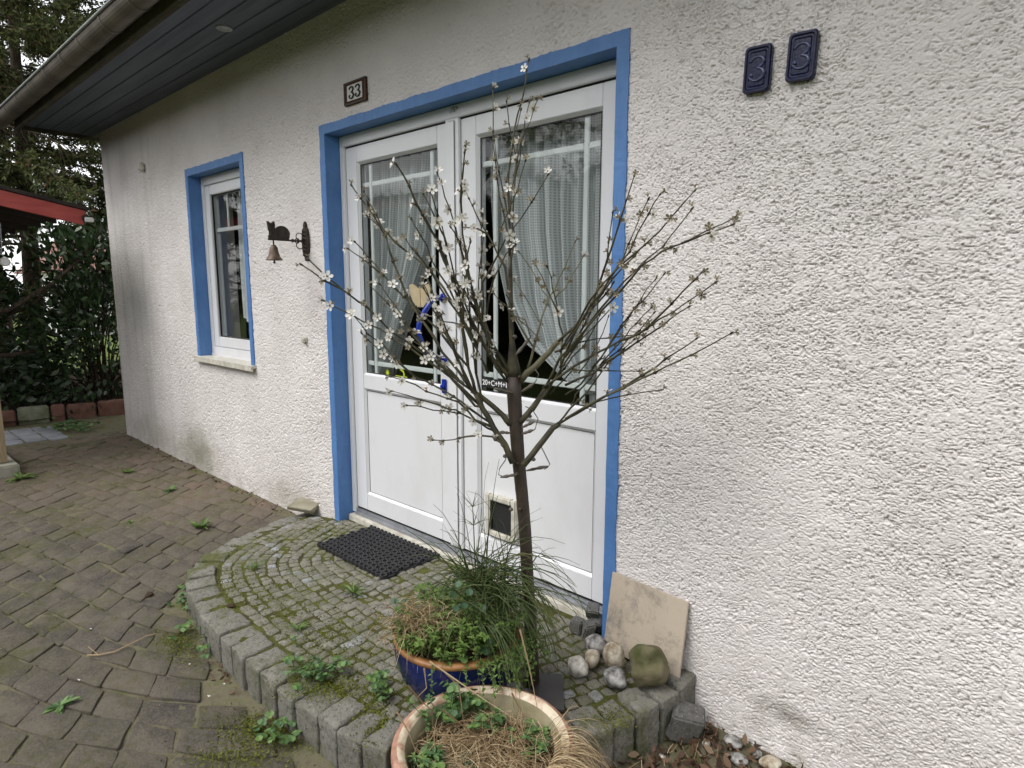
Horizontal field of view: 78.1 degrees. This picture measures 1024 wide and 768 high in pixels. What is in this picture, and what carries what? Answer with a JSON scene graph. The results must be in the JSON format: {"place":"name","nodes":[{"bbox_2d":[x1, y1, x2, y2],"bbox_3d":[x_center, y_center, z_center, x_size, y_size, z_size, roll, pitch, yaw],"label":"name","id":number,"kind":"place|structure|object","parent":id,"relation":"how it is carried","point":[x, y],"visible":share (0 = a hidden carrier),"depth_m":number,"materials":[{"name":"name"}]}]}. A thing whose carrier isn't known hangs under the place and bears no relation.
{"place":"outdoors","nodes":[
{"label":"outdoors","id":0,"kind":"place"},
{"bbox_2d":[4,426,68,445],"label":"path","id":1,"kind":"structure","parent":0,"point":[27,435],"depth_m":6.19,"materials":[{"name":"grey stone"}]},
{"bbox_2d":[0,0,105,305],"label":"sky","id":2,"kind":"structure","parent":0,"point":[17,257],"materials":[{"name":"white"}]},
{"bbox_2d":[1,369,123,422],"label":"bed soil","id":3,"kind":"structure","parent":0,"point":[10,406],"depth_m":7.62,"materials":[{"name":"brown soil"}]},
{"bbox_2d":[0,240,57,413],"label":"laurel bush","id":4,"kind":"object","parent":3,"relation":"on","point":[5,280],"visible":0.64,"depth_m":7.04,"materials":[{"name":"green plant"}]},
{"bbox_2d":[0,340,78,405],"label":"laurel bush","id":5,"kind":"object","parent":3,"relation":"on","point":[4,362],"visible":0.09,"depth_m":7.77,"materials":[{"name":"green plant"}]},
{"bbox_2d":[0,191,122,419],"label":"laurel bush","id":6,"kind":"object","parent":3,"relation":"on","point":[71,311],"visible":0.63,"depth_m":7.27,"materials":[{"name":"green plant"}]},
{"bbox_2d":[0,225,107,357],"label":"fallen branch","id":7,"kind":"object","parent":6,"relation":"on","point":[43,291],"visible":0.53,"depth_m":6.99,"materials":[{"name":"plant"}]},
{"bbox_2d":[14,241,113,336],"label":"house","id":8,"kind":"structure","parent":0,"point":[43,258],"depth_m":20.41,"materials":[{"name":"brick"}]},
{"bbox_2d":[12,312,119,372],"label":"ground","id":9,"kind":"structure","parent":0,"point":[82,349],"depth_m":15.73,"materials":[{"name":"green plant"}]},
{"bbox_2d":[0,74,29,249],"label":"conifer tree","id":10,"kind":"object","parent":9,"relation":"on","point":[11,174],"visible":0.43,"depth_m":9.31,"materials":[{"name":"green plant"}]},
{"bbox_2d":[0,185,87,477],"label":"carport","id":11,"kind":"object","parent":9,"relation":"on","point":[21,210],"visible":0.9,"depth_m":4.98,"materials":[{"name":"brown wood"}]},
{"bbox_2d":[0,223,10,265],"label":"round thermometer","id":12,"kind":"object","parent":11,"relation":"hanging from","point":[4,261],"visible":1,"depth_m":4.98,"materials":[{"name":"beige plastic"}]},
{"bbox_2d":[82,215,93,221],"bbox_3d":[-3.467,-1.349,5.162,0.066,0.053,0.080,8,12,42],"label":"floodlight","id":13,"kind":"object","parent":11,"relation":"attached to","point":[87,218],"visible":1,"depth_m":5.14,"materials":[{"name":"white plastic"}]},
{"bbox_2d":[0,0,108,367],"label":"conifer tree","id":14,"kind":"object","parent":9,"relation":"on","point":[13,57],"visible":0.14,"depth_m":10.72,"materials":[{"name":"green plant"}]},
{"bbox_2d":[0,0,108,392],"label":"conifer tree","id":15,"kind":"object","parent":9,"relation":"on","point":[13,38],"visible":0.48,"depth_m":7.75,"materials":[{"name":"green plant"}]},
{"bbox_2d":[4,0,117,337],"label":"conifer tree","id":16,"kind":"object","parent":9,"relation":"on","point":[75,5],"visible":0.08,"depth_m":9.26,"materials":[{"name":"green plant"}]},
{"bbox_2d":[186,513,695,767],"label":"doorstep","id":17,"kind":"object","parent":9,"relation":"on","point":[252,662],"visible":0.62,"depth_m":2.43,"materials":[{"name":"stone"}]},
{"bbox_2d":[227,603,234,607],"bbox_3d":[-1.205,0.952,2.715,0.040,0.020,0.026,3,9,16],"label":"moss lump","id":18,"kind":"object","parent":17,"relation":"on","point":[231,605],"visible":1,"depth_m":2.71,"materials":[{"name":"plant"}]},
{"bbox_2d":[243,560,266,568],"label":"dandelion plant","id":19,"kind":"object","parent":17,"relation":"on","point":[255,565],"visible":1,"depth_m":3.08,"materials":[{"name":"green plant"}]},
{"bbox_2d":[289,619,309,631],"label":"dandelion plant","id":20,"kind":"object","parent":17,"relation":"on","point":[300,626],"visible":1,"depth_m":2.53,"materials":[{"name":"green plant"}]},
{"bbox_2d":[287,497,317,513],"bbox_3d":[-1.278,0.748,3.886,0.184,0.038,0.118,10,28,21],"label":"flat stone","id":21,"kind":"object","parent":17,"relation":"on","point":[302,504],"visible":0.97,"depth_m":3.86,"materials":[{"name":"stone"}]},
{"bbox_2d":[282,635,350,699],"bbox_3d":[-0.762,0.994,2.267,0.343,0.053,0.222,8,12,42],"label":"clover plant","id":22,"kind":"object","parent":17,"relation":"on","point":[320,674],"visible":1,"depth_m":2.22,"materials":[{"name":"green plant"}]},
{"bbox_2d":[0,450,640,767],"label":"moss","id":23,"kind":"object","parent":17,"relation":"on","point":[377,712],"visible":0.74,"depth_m":2.16,"materials":[{"name":"green plant"}]},
{"bbox_2d":[252,710,301,750],"bbox_3d":[-0.787,1.152,2.099,0.191,0.054,0.117,3,9,20],"label":"clover plant","id":24,"kind":"object","parent":23,"relation":"on","point":[280,723],"visible":1,"depth_m":2.10,"materials":[{"name":"green plant"}]},
{"bbox_2d":[339,582,366,598],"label":"dandelion plant","id":25,"kind":"object","parent":17,"relation":"on","point":[352,590],"visible":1,"depth_m":2.82,"materials":[{"name":"green plant"}]},
{"bbox_2d":[317,525,439,579],"bbox_3d":[-0.698,0.859,3.277,0.588,0.019,0.365,8,12,42],"label":"doormat","id":26,"kind":"object","parent":17,"relation":"on","point":[382,554],"visible":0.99,"depth_m":3.23,"materials":[{"name":"rubber"}]},
{"bbox_2d":[365,669,392,704],"bbox_3d":[-0.437,1.014,2.128,0.086,0.056,0.170,-5,10,-28],"label":"clover plant","id":27,"kind":"object","parent":17,"relation":"on","point":[378,680],"visible":1,"depth_m":2.11,"materials":[{"name":"green plant"}]},
{"bbox_2d":[393,608,522,702],"bbox_3d":[-0.178,0.929,2.118,0.430,0.235,0.430,8,12,42],"label":"blue plant pot","id":28,"kind":"object","parent":17,"relation":"on","point":[414,678],"visible":0.38,"depth_m":1.93,"materials":[{"name":"ceramic"}]},
{"bbox_2d":[363,585,501,673],"bbox_3d":[-0.257,0.766,2.029,0.456,0.257,0.299,-1,9,-5],"label":"dry grass tuft","id":29,"kind":"object","parent":28,"relation":"in","point":[417,621],"visible":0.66,"depth_m":1.99,"materials":[{"name":"plant"}]},
{"bbox_2d":[387,566,550,698],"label":"pot weeds","id":30,"kind":"object","parent":28,"relation":"in","point":[478,638],"visible":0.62,"depth_m":1.96,"materials":[{"name":"green plant"}]},
{"bbox_2d":[404,462,596,704],"bbox_3d":[-0.039,0.601,2.003,0.645,0.692,0.478,1,9,6],"label":"arching rush","id":31,"kind":"object","parent":28,"relation":"in","point":[483,574],"visible":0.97,"depth_m":2.00,"materials":[{"name":"green plant"}]},
{"bbox_2d":[295,54,741,711],"bbox_3d":[0.000,0.053,1.908,1.294,2.039,0.569,4,9,24],"label":"tree","id":32,"kind":"object","parent":17,"relation":"on","point":[549,688],"visible":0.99,"depth_m":1.96,"materials":[{"name":"plant"}]},
{"bbox_2d":[569,615,583,635],"bbox_3d":[0.259,0.964,2.517,0.056,0.061,0.052,10,12,24],"label":"loose cobble","id":33,"kind":"object","parent":17,"relation":"on","point":[576,623],"visible":0.87,"depth_m":2.50,"materials":[{"name":"stone"}]},
{"bbox_2d":[568,655,587,677],"bbox_3d":[0.231,0.999,2.230,0.082,0.074,0.070,8,12,42],"label":"pebble","id":34,"kind":"object","parent":17,"relation":"on","point":[577,666],"visible":1,"depth_m":2.20,"materials":[{"name":"grey stone"}]},
{"bbox_2d":[581,619,596,638],"bbox_3d":[0.301,0.969,2.492,0.055,0.063,0.057,4,16,-10],"label":"loose cobble","id":35,"kind":"object","parent":17,"relation":"on","point":[588,628],"visible":0.85,"depth_m":2.48,"materials":[{"name":"stone"}]},
{"bbox_2d":[585,649,599,668],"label":"pebble","id":36,"kind":"object","parent":17,"relation":"on","point":[593,657],"visible":0.91,"depth_m":2.26,"materials":[{"name":"beige stone"}]},
{"bbox_2d":[590,613,601,632],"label":"loose cobble","id":37,"kind":"object","parent":17,"relation":"on","point":[598,621],"visible":0.5,"depth_m":2.51,"materials":[{"name":"stone"}]},
{"bbox_2d":[585,601,599,618],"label":"loose cobble","id":38,"kind":"object","parent":37,"relation":"on","point":[593,611],"visible":0.9,"depth_m":2.52,"materials":[{"name":"stone"}]},
{"bbox_2d":[585,634,606,655],"bbox_3d":[0.313,0.975,2.370,0.094,0.075,0.074,8,12,42],"label":"pebble","id":39,"kind":"object","parent":17,"relation":"on","point":[597,642],"visible":0.72,"depth_m":2.34,"materials":[{"name":"grey stone"}]},
{"bbox_2d":[603,641,624,668],"bbox_3d":[0.365,0.975,2.266,0.085,0.110,0.072,8,12,42],"label":"pebble","id":40,"kind":"object","parent":17,"relation":"on","point":[613,653],"visible":0.83,"depth_m":2.24,"materials":[{"name":"beige stone"}]},
{"bbox_2d":[603,665,626,688],"bbox_3d":[0.355,1.010,2.171,0.089,0.070,0.078,8,12,42],"label":"pebble","id":41,"kind":"object","parent":17,"relation":"on","point":[614,676],"visible":1,"depth_m":2.15,"materials":[{"name":"grey stone"}]},
{"bbox_2d":[604,572,688,677],"bbox_3d":[0.482,0.878,2.297,0.320,0.293,0.068,8,12,42],"label":"floor tile","id":42,"kind":"object","parent":17,"relation":"on","point":[639,613],"visible":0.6,"depth_m":2.29,"materials":[{"name":"beige stone"}]},
{"bbox_2d":[628,644,669,687],"bbox_3d":[0.469,0.963,2.151,0.138,0.163,0.133,15,14,-22],"label":"boulder","id":43,"kind":"object","parent":17,"relation":"on","point":[650,666],"visible":0.99,"depth_m":2.11,"materials":[{"name":"green stone"}]},
{"bbox_2d":[0,0,1023,767],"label":"house","id":44,"kind":"structure","parent":9,"relation":"on","point":[802,492],"depth_m":2.13,"materials":[{"name":"paint"}]},
{"bbox_2d":[137,162,144,171],"bbox_3d":[-3.043,-1.783,5.182,0.065,0.070,0.043,8,12,42],"label":"sensor","id":45,"kind":"object","parent":44,"relation":"attached to","point":[141,166],"visible":1,"depth_m":5.16,"materials":[{"name":"beige plastic"}]},
{"bbox_2d":[200,168,250,357],"bbox_3d":[-1.980,-0.849,4.544,0.841,1.301,0.087,8,12,42],"label":"window","id":46,"kind":"structure","parent":44,"relation":"in","point":[214,186],"depth_m":4.71,"materials":[{"name":"white plastic"}]},
{"bbox_2d":[236,192,248,321],"bbox_3d":[-1.838,-0.905,4.519,0.460,0.930,0.038,8,12,42],"label":"curtain","id":47,"kind":"object","parent":44,"relation":"hanging from","point":[242,266],"visible":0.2,"depth_m":4.66,"materials":[{"name":"white fabric"}]},
{"bbox_2d":[266,221,309,262],"bbox_3d":[-1.264,-0.797,3.543,0.094,0.241,0.250,8,12,42],"label":"cat bell","id":48,"kind":"object","parent":44,"relation":"attached to","point":[280,233],"visible":0.99,"depth_m":3.51,"materials":[{"name":"metal"}]},
{"bbox_2d":[301,337,306,342],"bbox_3d":[-1.243,-0.263,3.757,0.060,0.032,0.023,8,12,42],"label":"bell push","id":49,"kind":"object","parent":44,"relation":"attached to","point":[303,339],"visible":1,"depth_m":3.74,"materials":[{"name":"beige plastic"}]},
{"bbox_2d":[343,76,367,106],"bbox_3d":[-0.785,-1.462,3.159,0.190,0.108,0.022,8,12,42],"label":"number tile","id":50,"kind":"object","parent":44,"relation":"attached to","point":[355,91],"visible":1,"depth_m":3.15,"materials":[{"name":"white ceramic"}]},
{"bbox_2d":[385,367,406,377],"bbox_3d":[-0.609,-0.054,3.381,0.233,0.065,0.018,8,12,42],"label":"sticker","id":51,"kind":"object","parent":44,"relation":"attached to","point":[387,373],"visible":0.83,"depth_m":3.39,"materials":[{"name":"yellow paint"}]},
{"bbox_2d":[346,124,450,542],"bbox_3d":[-0.633,-0.233,3.299,0.828,2.032,0.200,8,12,42],"label":"door","id":52,"kind":"structure","parent":44,"relation":"in","point":[401,474],"depth_m":3.41,"materials":[{"name":"white plastic"}]},
{"bbox_2d":[371,150,437,374],"bbox_3d":[-0.576,-0.613,3.412,0.600,1.170,0.131,8,12,42],"label":"curtain","id":53,"kind":"object","parent":44,"relation":"hanging from","point":[392,202],"visible":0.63,"depth_m":3.40,"materials":[{"name":"fabric"}]},
{"bbox_2d":[409,284,430,306],"bbox_3d":[-0.465,-0.445,3.182,0.170,0.118,0.008,8,12,42],"label":"window ornament","id":54,"kind":"object","parent":44,"relation":"attached to","point":[418,296],"depth_m":3.18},
{"bbox_2d":[482,377,506,389],"bbox_3d":[-0.064,0.001,2.883,0.213,0.043,0.003,8,12,42],"label":"chalk sign","id":55,"kind":"object","parent":44,"relation":"attached to","point":[492,383],"visible":0.82,"depth_m":2.90,"materials":[{"name":"black paint"}]},
{"bbox_2d":[461,79,615,603],"bbox_3d":[0.099,-0.143,2.720,0.854,2.032,0.078,8,12,42],"label":"door","id":56,"kind":"structure","parent":44,"relation":"in","point":[569,495],"depth_m":2.70,"materials":[{"name":"white plastic"}]},
{"bbox_2d":[491,113,602,396],"bbox_3d":[0.170,-0.531,2.735,0.720,1.125,0.126,8,12,42],"label":"curtain","id":57,"kind":"object","parent":44,"relation":"hanging from","point":[548,228],"visible":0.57,"depth_m":2.71,"materials":[{"name":"fabric"}]},
{"bbox_2d":[589,115,596,406],"bbox_3d":[0.376,-0.469,2.545,0.042,1.190,0.130,-8,12,-43],"label":"window frame","id":58,"kind":"object","parent":44,"relation":"hanging from","point":[591,398],"visible":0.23,"depth_m":2.56,"materials":[{"name":"white plastic"}]},
{"bbox_2d":[742,43,773,94],"bbox_3d":[0.718,-0.920,1.846,0.082,0.131,0.021,8,12,42],"label":"number plaque","id":59,"kind":"object","parent":44,"relation":"attached to","point":[758,67],"visible":1,"depth_m":1.84,"materials":[{"name":"ceramic"}]},
{"bbox_2d":[785,28,819,83],"bbox_3d":[0.809,-0.914,1.762,0.083,0.132,0.021,8,12,42],"label":"number plaque","id":60,"kind":"object","parent":44,"relation":"attached to","point":[802,56],"visible":1,"depth_m":1.76,"materials":[{"name":"ceramic"}]},
{"bbox_2d":[0,430,294,767],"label":"paving","id":61,"kind":"structure","parent":0,"point":[98,738],"depth_m":2.93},
{"bbox_2d":[4,472,37,482],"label":"dandelion plant","id":62,"kind":"object","parent":61,"relation":"on","point":[18,475],"visible":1,"depth_m":4.81,"materials":[{"name":"green plant"}]},
{"bbox_2d":[42,694,81,714],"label":"dandelion plant","id":63,"kind":"object","parent":61,"relation":"on","point":[57,707],"visible":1,"depth_m":2.25,"materials":[{"name":"green plant"}]},
{"bbox_2d":[87,633,155,655],"bbox_3d":[-1.606,1.074,2.593,0.247,0.006,0.092,-4,9,-23],"label":"dry twig","id":64,"kind":"object","parent":61,"relation":"on","point":[96,654],"visible":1,"depth_m":2.55,"materials":[{"name":"wood"}]},
{"bbox_2d":[120,468,134,472],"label":"dandelion plant","id":65,"kind":"object","parent":61,"relation":"on","point":[127,471],"visible":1,"depth_m":4.97,"materials":[{"name":"green plant"}]},
{"bbox_2d":[145,592,153,597],"bbox_3d":[-1.721,1.000,2.999,0.034,0.027,0.038,2,9,12],"label":"moss lump","id":66,"kind":"object","parent":61,"relation":"on","point":[148,594],"visible":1,"depth_m":2.99,"materials":[{"name":"plant"}]},
{"bbox_2d":[5,435,298,767],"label":"fallen leaves","id":67,"kind":"object","parent":61,"relation":"on","point":[220,664],"visible":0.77,"depth_m":3.12,"materials":[{"name":"brown plant"}]},
{"bbox_2d":[161,485,177,493],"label":"dandelion plant","id":68,"kind":"object","parent":61,"relation":"on","point":[169,489],"visible":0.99,"depth_m":4.54,"materials":[{"name":"green plant"}]},
{"bbox_2d":[186,516,211,528],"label":"dandelion plant","id":69,"kind":"object","parent":61,"relation":"on","point":[201,525],"visible":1,"depth_m":3.82,"materials":[{"name":"green plant"}]},
{"bbox_2d":[0,410,796,767],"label":"joint soil","id":70,"kind":"structure","parent":0,"point":[216,690],"depth_m":2.40,"materials":[{"name":"brown soil"}]},
{"bbox_2d":[2,410,15,426],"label":"edging block","id":71,"kind":"structure","parent":70,"relation":"on","point":[8,415],"depth_m":6.64,"materials":[{"name":"concrete"}]},
{"bbox_2d":[17,405,49,424],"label":"edging block","id":72,"kind":"structure","parent":70,"relation":"on","point":[41,412],"depth_m":6.77,"materials":[{"name":"concrete"}]},
{"bbox_2d":[50,403,65,420],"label":"edging block","id":73,"kind":"structure","parent":70,"relation":"on","point":[57,410],"depth_m":6.91,"materials":[{"name":"concrete"}]},
{"bbox_2d":[30,417,100,431],"bbox_3d":[-4.643,0.419,6.510,0.928,0.061,0.438,3,9,17],"label":"clover plant","id":74,"kind":"object","parent":70,"relation":"on","point":[73,425],"visible":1,"depth_m":6.48,"materials":[{"name":"green plant"}]},
{"bbox_2d":[66,402,96,418],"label":"edging block","id":75,"kind":"structure","parent":70,"relation":"on","point":[83,412],"depth_m":7.04,"materials":[{"name":"concrete"}]},
{"bbox_2d":[97,399,124,415],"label":"edging block","id":76,"kind":"structure","parent":70,"relation":"on","point":[112,407],"depth_m":7.21,"materials":[{"name":"concrete"}]},
{"bbox_2d":[165,584,200,647],"bbox_3d":[-1.491,1.012,2.874,0.154,0.056,0.725,-5,10,-30],"label":"clover plant","id":77,"kind":"object","parent":70,"relation":"on","point":[180,599],"visible":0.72,"depth_m":2.84,"materials":[{"name":"green plant"}]},
{"bbox_2d":[185,634,210,661],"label":"clover plant","id":78,"kind":"object","parent":70,"relation":"on","point":[200,648],"visible":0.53,"depth_m":2.53,"materials":[{"name":"green plant"}]},
{"bbox_2d":[391,685,574,767],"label":"cream plant pot","id":79,"kind":"object","parent":70,"relation":"on","point":[402,748],"visible":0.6,"depth_m":1.80,"materials":[{"name":"ceramic"}]},
{"bbox_2d":[406,645,551,767],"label":"clover patch","id":80,"kind":"object","parent":79,"relation":"in","point":[452,707],"visible":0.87,"depth_m":1.78,"materials":[{"name":"green plant"}]},
{"bbox_2d":[395,629,617,767],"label":"straw litter","id":81,"kind":"object","parent":79,"relation":"in","point":[557,760],"visible":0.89,"depth_m":1.69,"materials":[{"name":"beige plant"}]},
{"bbox_2d":[665,700,704,743],"bbox_3d":[0.573,1.139,2.127,0.153,0.096,0.112,20,22,-3],"label":"granite block","id":82,"kind":"object","parent":70,"relation":"on","point":[687,723],"depth_m":2.09,"materials":[{"name":"grey stone"}]},
{"bbox_2d":[605,716,802,767],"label":"leaf litter","id":83,"kind":"object","parent":70,"relation":"on","point":[688,761],"visible":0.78,"depth_m":2.03,"materials":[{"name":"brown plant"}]},
{"bbox_2d":[759,755,781,767],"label":"litter stone","id":84,"kind":"object","parent":83,"relation":"on","point":[771,761],"visible":0.99,"depth_m":1.98,"materials":[{"name":"beige stone"}]},
{"bbox_2d":[724,734,742,748],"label":"litter stone","id":85,"kind":"object","parent":70,"relation":"on","point":[735,740],"visible":0.96,"depth_m":2.08,"materials":[{"name":"grey stone"}]},
{"bbox_2d":[730,752,748,766],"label":"litter stone","id":86,"kind":"object","parent":70,"relation":"on","point":[736,757],"visible":0.94,"depth_m":2.00,"materials":[{"name":"grey stone"}]},
{"bbox_2d":[752,749,762,758],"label":"litter stone","id":87,"kind":"object","parent":70,"relation":"on","point":[758,753],"visible":0.84,"depth_m":2.04,"materials":[{"name":"grey stone"}]}
]}

